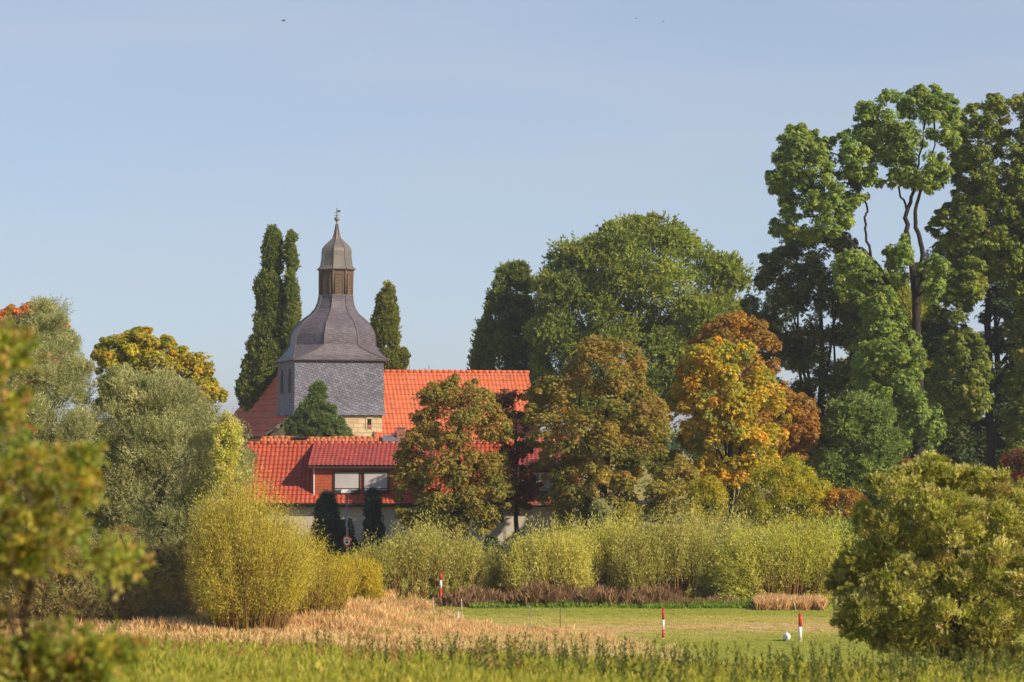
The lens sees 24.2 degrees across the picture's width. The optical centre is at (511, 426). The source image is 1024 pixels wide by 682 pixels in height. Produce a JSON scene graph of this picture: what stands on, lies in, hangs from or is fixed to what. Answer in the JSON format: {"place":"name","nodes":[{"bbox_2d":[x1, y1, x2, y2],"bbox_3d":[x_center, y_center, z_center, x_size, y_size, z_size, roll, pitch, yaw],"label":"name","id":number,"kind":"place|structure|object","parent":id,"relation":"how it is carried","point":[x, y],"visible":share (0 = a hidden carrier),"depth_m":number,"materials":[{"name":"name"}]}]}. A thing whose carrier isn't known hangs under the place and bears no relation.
{"place":"outdoors","nodes":[
{"label":"outdoors","id":0,"kind":"place"},
{"bbox_2d":[0,584,696,661],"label":"dry grass","id":1,"kind":"structure","parent":0,"point":[395,616],"depth_m":92.77,"materials":[{"name":"beige plant"}]},
{"bbox_2d":[0,632,1023,681],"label":"meadow grass","id":2,"kind":"structure","parent":0,"point":[254,663],"depth_m":28.77,"materials":[{"name":"plant"}]},
{"bbox_2d":[0,0,1023,428],"label":"sky","id":3,"kind":"structure","parent":0,"point":[149,149],"materials":[{"name":"blue"}]},
{"bbox_2d":[5,429,1023,666],"bbox_3d":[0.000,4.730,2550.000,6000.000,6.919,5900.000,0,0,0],"label":"ground","id":4,"kind":"structure","parent":0,"point":[641,498],"depth_m":97.91,"materials":[{"name":"plant"}]},
{"bbox_2d":[0,301,71,489],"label":"maple tree","id":5,"kind":"object","parent":4,"relation":"on","point":[15,311],"visible":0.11,"depth_m":126.95,"materials":[{"name":"orange plant"}]},
{"bbox_2d":[0,293,110,610],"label":"willow tree","id":6,"kind":"object","parent":4,"relation":"on","point":[69,379],"visible":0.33,"depth_m":96.48,"materials":[{"name":"green plant"}]},
{"bbox_2d":[0,303,156,681],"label":"tree","id":7,"kind":"object","parent":4,"relation":"on","point":[92,657],"visible":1,"depth_m":11.85,"materials":[{"name":"green plant"}]},
{"bbox_2d":[0,522,201,621],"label":"shrub","id":8,"kind":"object","parent":4,"relation":"on","point":[167,575],"visible":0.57,"depth_m":94.96,"materials":[{"name":"green plant"}]},
{"bbox_2d":[90,326,229,546],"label":"maple tree","id":9,"kind":"object","parent":4,"relation":"on","point":[138,347],"visible":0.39,"depth_m":120.61,"materials":[{"name":"yellow plant"}]},
{"bbox_2d":[83,362,257,607],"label":"willow tree","id":10,"kind":"object","parent":4,"relation":"on","point":[129,458],"visible":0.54,"depth_m":98.22,"materials":[{"name":"green plant"}]},
{"bbox_2d":[207,410,246,533],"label":"sapling","id":11,"kind":"object","parent":4,"relation":"on","point":[228,428],"visible":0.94,"depth_m":96.61,"materials":[{"name":"green plant"}]},
{"bbox_2d":[175,445,325,631],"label":"willow bush","id":12,"kind":"object","parent":4,"relation":"on","point":[269,595],"visible":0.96,"depth_m":92.09,"materials":[{"name":"yellow plant"}]},
{"bbox_2d":[2,616,522,671],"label":"weeds","id":13,"kind":"object","parent":4,"relation":"on","point":[395,652],"visible":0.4,"depth_m":34.04,"materials":[{"name":"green plant"}]},
{"bbox_2d":[234,224,302,435],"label":"columnar oak","id":14,"kind":"object","parent":4,"relation":"on","point":[277,315],"visible":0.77,"depth_m":174.66,"materials":[{"name":"green plant"}]},
{"bbox_2d":[265,489,361,617],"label":"willow bush","id":15,"kind":"object","parent":4,"relation":"on","point":[317,603],"visible":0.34,"depth_m":96.63,"materials":[{"name":"yellow plant"}]},
{"bbox_2d":[283,380,354,436],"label":"spruce tree","id":16,"kind":"object","parent":4,"relation":"on","point":[315,414],"visible":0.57,"depth_m":150.07,"materials":[{"name":"green plant"}]},
{"bbox_2d":[310,487,341,565],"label":"thuja","id":17,"kind":"object","parent":4,"relation":"on","point":[326,511],"visible":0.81,"depth_m":118.73,"materials":[{"name":"green plant"}]},
{"bbox_2d":[341,489,350,559],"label":"street lamp","id":18,"kind":"object","parent":4,"relation":"on","point":[346,491],"visible":0.72,"depth_m":117.45,"materials":[{"name":"metal"}]},
{"bbox_2d":[343,535,350,546],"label":"road sign","id":19,"kind":"object","parent":18,"relation":"attached to","point":[346,540],"visible":0.98,"depth_m":117.38,"materials":[{"name":"white metal"}]},
{"bbox_2d":[330,517,363,564],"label":"shrub","id":20,"kind":"object","parent":4,"relation":"on","point":[341,528],"visible":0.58,"depth_m":118.68,"materials":[{"name":"green plant"}]},
{"bbox_2d":[318,546,386,599],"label":"willow bush","id":21,"kind":"object","parent":4,"relation":"on","point":[371,585],"visible":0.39,"depth_m":104.21,"materials":[{"name":"yellow plant"}]},
{"bbox_2d":[359,486,387,551],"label":"thuja","id":22,"kind":"object","parent":4,"relation":"on","point":[372,513],"visible":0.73,"depth_m":118.95,"materials":[{"name":"green plant"}]},
{"bbox_2d":[233,210,539,484],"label":"church","id":23,"kind":"structure","parent":4,"relation":"on","point":[333,346],"depth_m":158.79,"materials":[{"name":"stone"}]},
{"bbox_2d":[280,370,282,392],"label":"belfry window","id":24,"kind":"structure","parent":23,"relation":"in","point":[281,376],"depth_m":160.31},
{"bbox_2d":[288,369,290,392],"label":"belfry window","id":25,"kind":"structure","parent":23,"relation":"in","point":[289,376],"depth_m":157.63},
{"bbox_2d":[366,417,372,429],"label":"window","id":26,"kind":"structure","parent":23,"relation":"in","point":[369,421],"depth_m":157.75,"materials":[{"name":"stone"}]},
{"bbox_2d":[369,279,410,369],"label":"columnar oak","id":27,"kind":"object","parent":4,"relation":"on","point":[385,318],"visible":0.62,"depth_m":172.01,"materials":[{"name":"green plant"}]},
{"bbox_2d":[242,441,577,550],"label":"house","id":28,"kind":"structure","parent":4,"relation":"on","point":[305,472],"depth_m":125.55,"materials":[{"name":"red tile"}]},
{"bbox_2d":[333,471,359,493],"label":"window","id":29,"kind":"structure","parent":28,"relation":"in","point":[350,480],"depth_m":125.49,"materials":[{"name":"white glass"}]},
{"bbox_2d":[363,471,388,493],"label":"window","id":30,"kind":"structure","parent":28,"relation":"in","point":[377,479],"depth_m":125.49,"materials":[{"name":"white glass"}]},
{"bbox_2d":[531,471,554,493],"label":"window","id":31,"kind":"structure","parent":28,"relation":"in","point":[543,491],"depth_m":125.49,"materials":[{"name":"grey glass"}]},
{"bbox_2d":[261,427,579,526],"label":"house","id":32,"kind":"structure","parent":4,"relation":"on","point":[400,431],"depth_m":140.80,"materials":[{"name":"orange tile"}]},
{"bbox_2d":[347,508,510,599],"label":"willow bush","id":33,"kind":"object","parent":4,"relation":"on","point":[429,558],"visible":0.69,"depth_m":107.27,"materials":[{"name":"green plant"}]},
{"bbox_2d":[439,573,441,597],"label":"marker post","id":34,"kind":"object","parent":4,"relation":"on","point":[440,584],"visible":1,"depth_m":104.95,"materials":[{"name":"red paint"}]},
{"bbox_2d":[387,373,518,539],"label":"chestnut tree","id":35,"kind":"object","parent":4,"relation":"on","point":[492,467],"visible":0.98,"depth_m":115.58,"materials":[{"name":"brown plant"}]},
{"bbox_2d":[393,526,513,577],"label":"shrub","id":36,"kind":"object","parent":4,"relation":"on","point":[488,541],"visible":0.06,"depth_m":113.36,"materials":[{"name":"green plant"}]},
{"bbox_2d":[466,259,553,405],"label":"columnar oak","id":37,"kind":"object","parent":4,"relation":"on","point":[498,334],"visible":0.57,"depth_m":180.43,"materials":[{"name":"green plant"}]},
{"bbox_2d":[44,424,985,461],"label":"wood","id":38,"kind":"object","parent":4,"relation":"on","point":[672,445],"visible":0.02,"depth_m":340.86,"materials":[{"name":"green plant"}]},
{"bbox_2d":[490,389,545,547],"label":"chestnut tree","id":39,"kind":"object","parent":4,"relation":"on","point":[530,487],"visible":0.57,"depth_m":120.46,"materials":[{"name":"brown plant"}]},
{"bbox_2d":[497,512,599,591],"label":"willow bush","id":40,"kind":"object","parent":4,"relation":"on","point":[550,558],"visible":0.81,"depth_m":106.25,"materials":[{"name":"green plant"}]},
{"bbox_2d":[586,498,617,543],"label":"sapling","id":41,"kind":"object","parent":4,"relation":"on","point":[599,505],"visible":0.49,"depth_m":112.17,"materials":[{"name":"green plant"}]},
{"bbox_2d":[558,497,651,587],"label":"willow bush","id":42,"kind":"object","parent":4,"relation":"on","point":[603,554],"visible":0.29,"depth_m":107.89,"materials":[{"name":"green plant"}]},
{"bbox_2d":[519,334,702,527],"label":"chestnut tree","id":43,"kind":"object","parent":4,"relation":"on","point":[604,428],"visible":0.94,"depth_m":115.16,"materials":[{"name":"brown plant"}]},
{"bbox_2d":[434,575,801,606],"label":"brown sedge","id":44,"kind":"object","parent":4,"relation":"on","point":[538,592],"visible":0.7,"depth_m":104.50,"materials":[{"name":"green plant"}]},
{"bbox_2d":[614,501,639,536],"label":"sapling","id":45,"kind":"object","parent":4,"relation":"on","point":[624,506],"visible":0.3,"depth_m":112.22,"materials":[{"name":"green plant"}]},
{"bbox_2d":[527,520,726,568],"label":"shrub","id":46,"kind":"object","parent":4,"relation":"on","point":[566,527],"visible":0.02,"depth_m":113.36,"materials":[{"name":"green plant"}]},
{"bbox_2d":[521,210,754,503],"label":"ash tree","id":47,"kind":"object","parent":4,"relation":"on","point":[594,292],"visible":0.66,"depth_m":172.74,"materials":[{"name":"green plant"}]},
{"bbox_2d":[468,597,830,608],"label":"lush grass","id":48,"kind":"structure","parent":4,"relation":"on","point":[658,605],"depth_m":103.73,"materials":[{"name":"green plant"}]},
{"bbox_2d":[301,621,1023,681],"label":"weeds","id":49,"kind":"object","parent":4,"relation":"on","point":[892,662],"visible":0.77,"depth_m":31.27,"materials":[{"name":"green plant"}]},
{"bbox_2d":[662,607,664,638],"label":"marker post","id":50,"kind":"object","parent":4,"relation":"on","point":[663,611],"visible":0.94,"depth_m":90.46,"materials":[{"name":"red paint"}]},
{"bbox_2d":[605,493,725,598],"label":"willow bush","id":51,"kind":"object","parent":4,"relation":"on","point":[676,556],"visible":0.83,"depth_m":106.78,"materials":[{"name":"green plant"}]},
{"bbox_2d":[679,473,730,527],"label":"shrub","id":52,"kind":"object","parent":4,"relation":"on","point":[708,488],"visible":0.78,"depth_m":111.90,"materials":[{"name":"green plant"}]},
{"bbox_2d":[674,494,777,587],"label":"willow bush","id":53,"kind":"object","parent":4,"relation":"on","point":[722,527],"visible":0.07,"depth_m":108.70,"materials":[{"name":"green plant"}]},
{"bbox_2d":[664,336,791,526],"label":"chestnut tree","id":54,"kind":"object","parent":4,"relation":"on","point":[735,406],"visible":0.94,"depth_m":117.40,"materials":[{"name":"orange plant"}]},
{"bbox_2d":[675,310,823,511],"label":"chestnut tree","id":55,"kind":"object","parent":4,"relation":"on","point":[803,435],"visible":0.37,"depth_m":126.44,"materials":[{"name":"orange plant"}]},
{"bbox_2d":[730,452,833,547],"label":"shrub","id":56,"kind":"object","parent":4,"relation":"on","point":[804,486],"visible":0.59,"depth_m":111.92,"materials":[{"name":"green plant"}]},
{"bbox_2d":[701,498,863,603],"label":"willow bush","id":57,"kind":"object","parent":4,"relation":"on","point":[773,562],"visible":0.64,"depth_m":105.87,"materials":[{"name":"green plant"}]},
{"bbox_2d":[783,632,790,640],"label":"field ball","id":58,"kind":"object","parent":4,"relation":"on","point":[786,636],"visible":1,"depth_m":89.40,"materials":[{"name":"white paint"}]},
{"bbox_2d":[750,591,829,610],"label":"straw tufts","id":59,"kind":"object","parent":4,"relation":"on","point":[775,601],"visible":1,"depth_m":102.98,"materials":[{"name":"beige plant"}]},
{"bbox_2d":[798,613,801,641],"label":"marker post","id":60,"kind":"object","parent":4,"relation":"on","point":[799,627],"visible":0.99,"depth_m":88.95,"materials":[{"name":"red paint"}]},
{"bbox_2d":[735,226,901,510],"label":"dark tree","id":61,"kind":"object","parent":4,"relation":"on","point":[801,350],"visible":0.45,"depth_m":149.29,"materials":[{"name":"green plant"}]},
{"bbox_2d":[821,485,869,521],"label":"shrub","id":62,"kind":"object","parent":4,"relation":"on","point":[847,498],"visible":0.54,"depth_m":111.48,"materials":[{"name":"orange plant"}]},
{"bbox_2d":[802,389,912,543],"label":"ash tree","id":63,"kind":"object","parent":4,"relation":"on","point":[842,462],"visible":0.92,"depth_m":126.58,"materials":[{"name":"green plant"}]},
{"bbox_2d":[819,516,901,570],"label":"shrub","id":64,"kind":"object","parent":4,"relation":"on","point":[848,521],"visible":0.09,"depth_m":108.88,"materials":[{"name":"green plant"}]},
{"bbox_2d":[764,82,964,523],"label":"tall tree","id":65,"kind":"object","parent":4,"relation":"on","point":[883,327],"visible":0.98,"depth_m":137.31,"materials":[{"name":"green plant"}]},
{"bbox_2d":[898,457,910,523],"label":"shrub","id":66,"kind":"object","parent":4,"relation":"on","point":[906,459],"visible":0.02,"depth_m":129.85,"materials":[{"name":"green plant"}]},
{"bbox_2d":[841,264,975,463],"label":"ash tree","id":67,"kind":"object","parent":4,"relation":"on","point":[904,293],"visible":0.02,"depth_m":173.84,"materials":[{"name":"green plant"}]},
{"bbox_2d":[807,479,1023,548],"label":"shrub","id":68,"kind":"object","parent":4,"relation":"on","point":[871,497],"visible":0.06,"depth_m":131.94,"materials":[{"name":"green plant"}]},
{"bbox_2d":[822,449,1023,664],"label":"bush","id":69,"kind":"object","parent":4,"relation":"on","point":[937,497],"visible":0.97,"depth_m":43.70,"materials":[{"name":"green plant"}]},
{"bbox_2d":[860,199,1023,512],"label":"tall tree","id":70,"kind":"object","parent":4,"relation":"on","point":[932,332],"visible":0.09,"depth_m":155.84,"materials":[{"name":"green plant"}]},
{"bbox_2d":[923,92,1023,513],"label":"tall tree","id":71,"kind":"object","parent":4,"relation":"on","point":[973,207],"visible":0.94,"depth_m":142.20,"materials":[{"name":"green plant"}]},
{"bbox_2d":[999,447,1023,532],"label":"shrub","id":72,"kind":"object","parent":4,"relation":"on","point":[1013,460],"visible":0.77,"depth_m":128.38,"materials":[{"name":"brown plant"}]},
{"bbox_2d":[392,600,1023,666],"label":"field grass","id":73,"kind":"structure","parent":0,"point":[719,627],"depth_m":94.18,"materials":[{"name":"plant"}]},
{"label":"fence stake","id":74,"kind":"object","parent":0,"visible":0},
{"bbox_2d":[394,595,558,622],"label":"fence wire","id":75,"kind":"object","parent":74,"relation":"attached to","point":[486,606],"visible":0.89,"depth_m":97.59,"materials":[{"name":"grey metal"}]}
]}

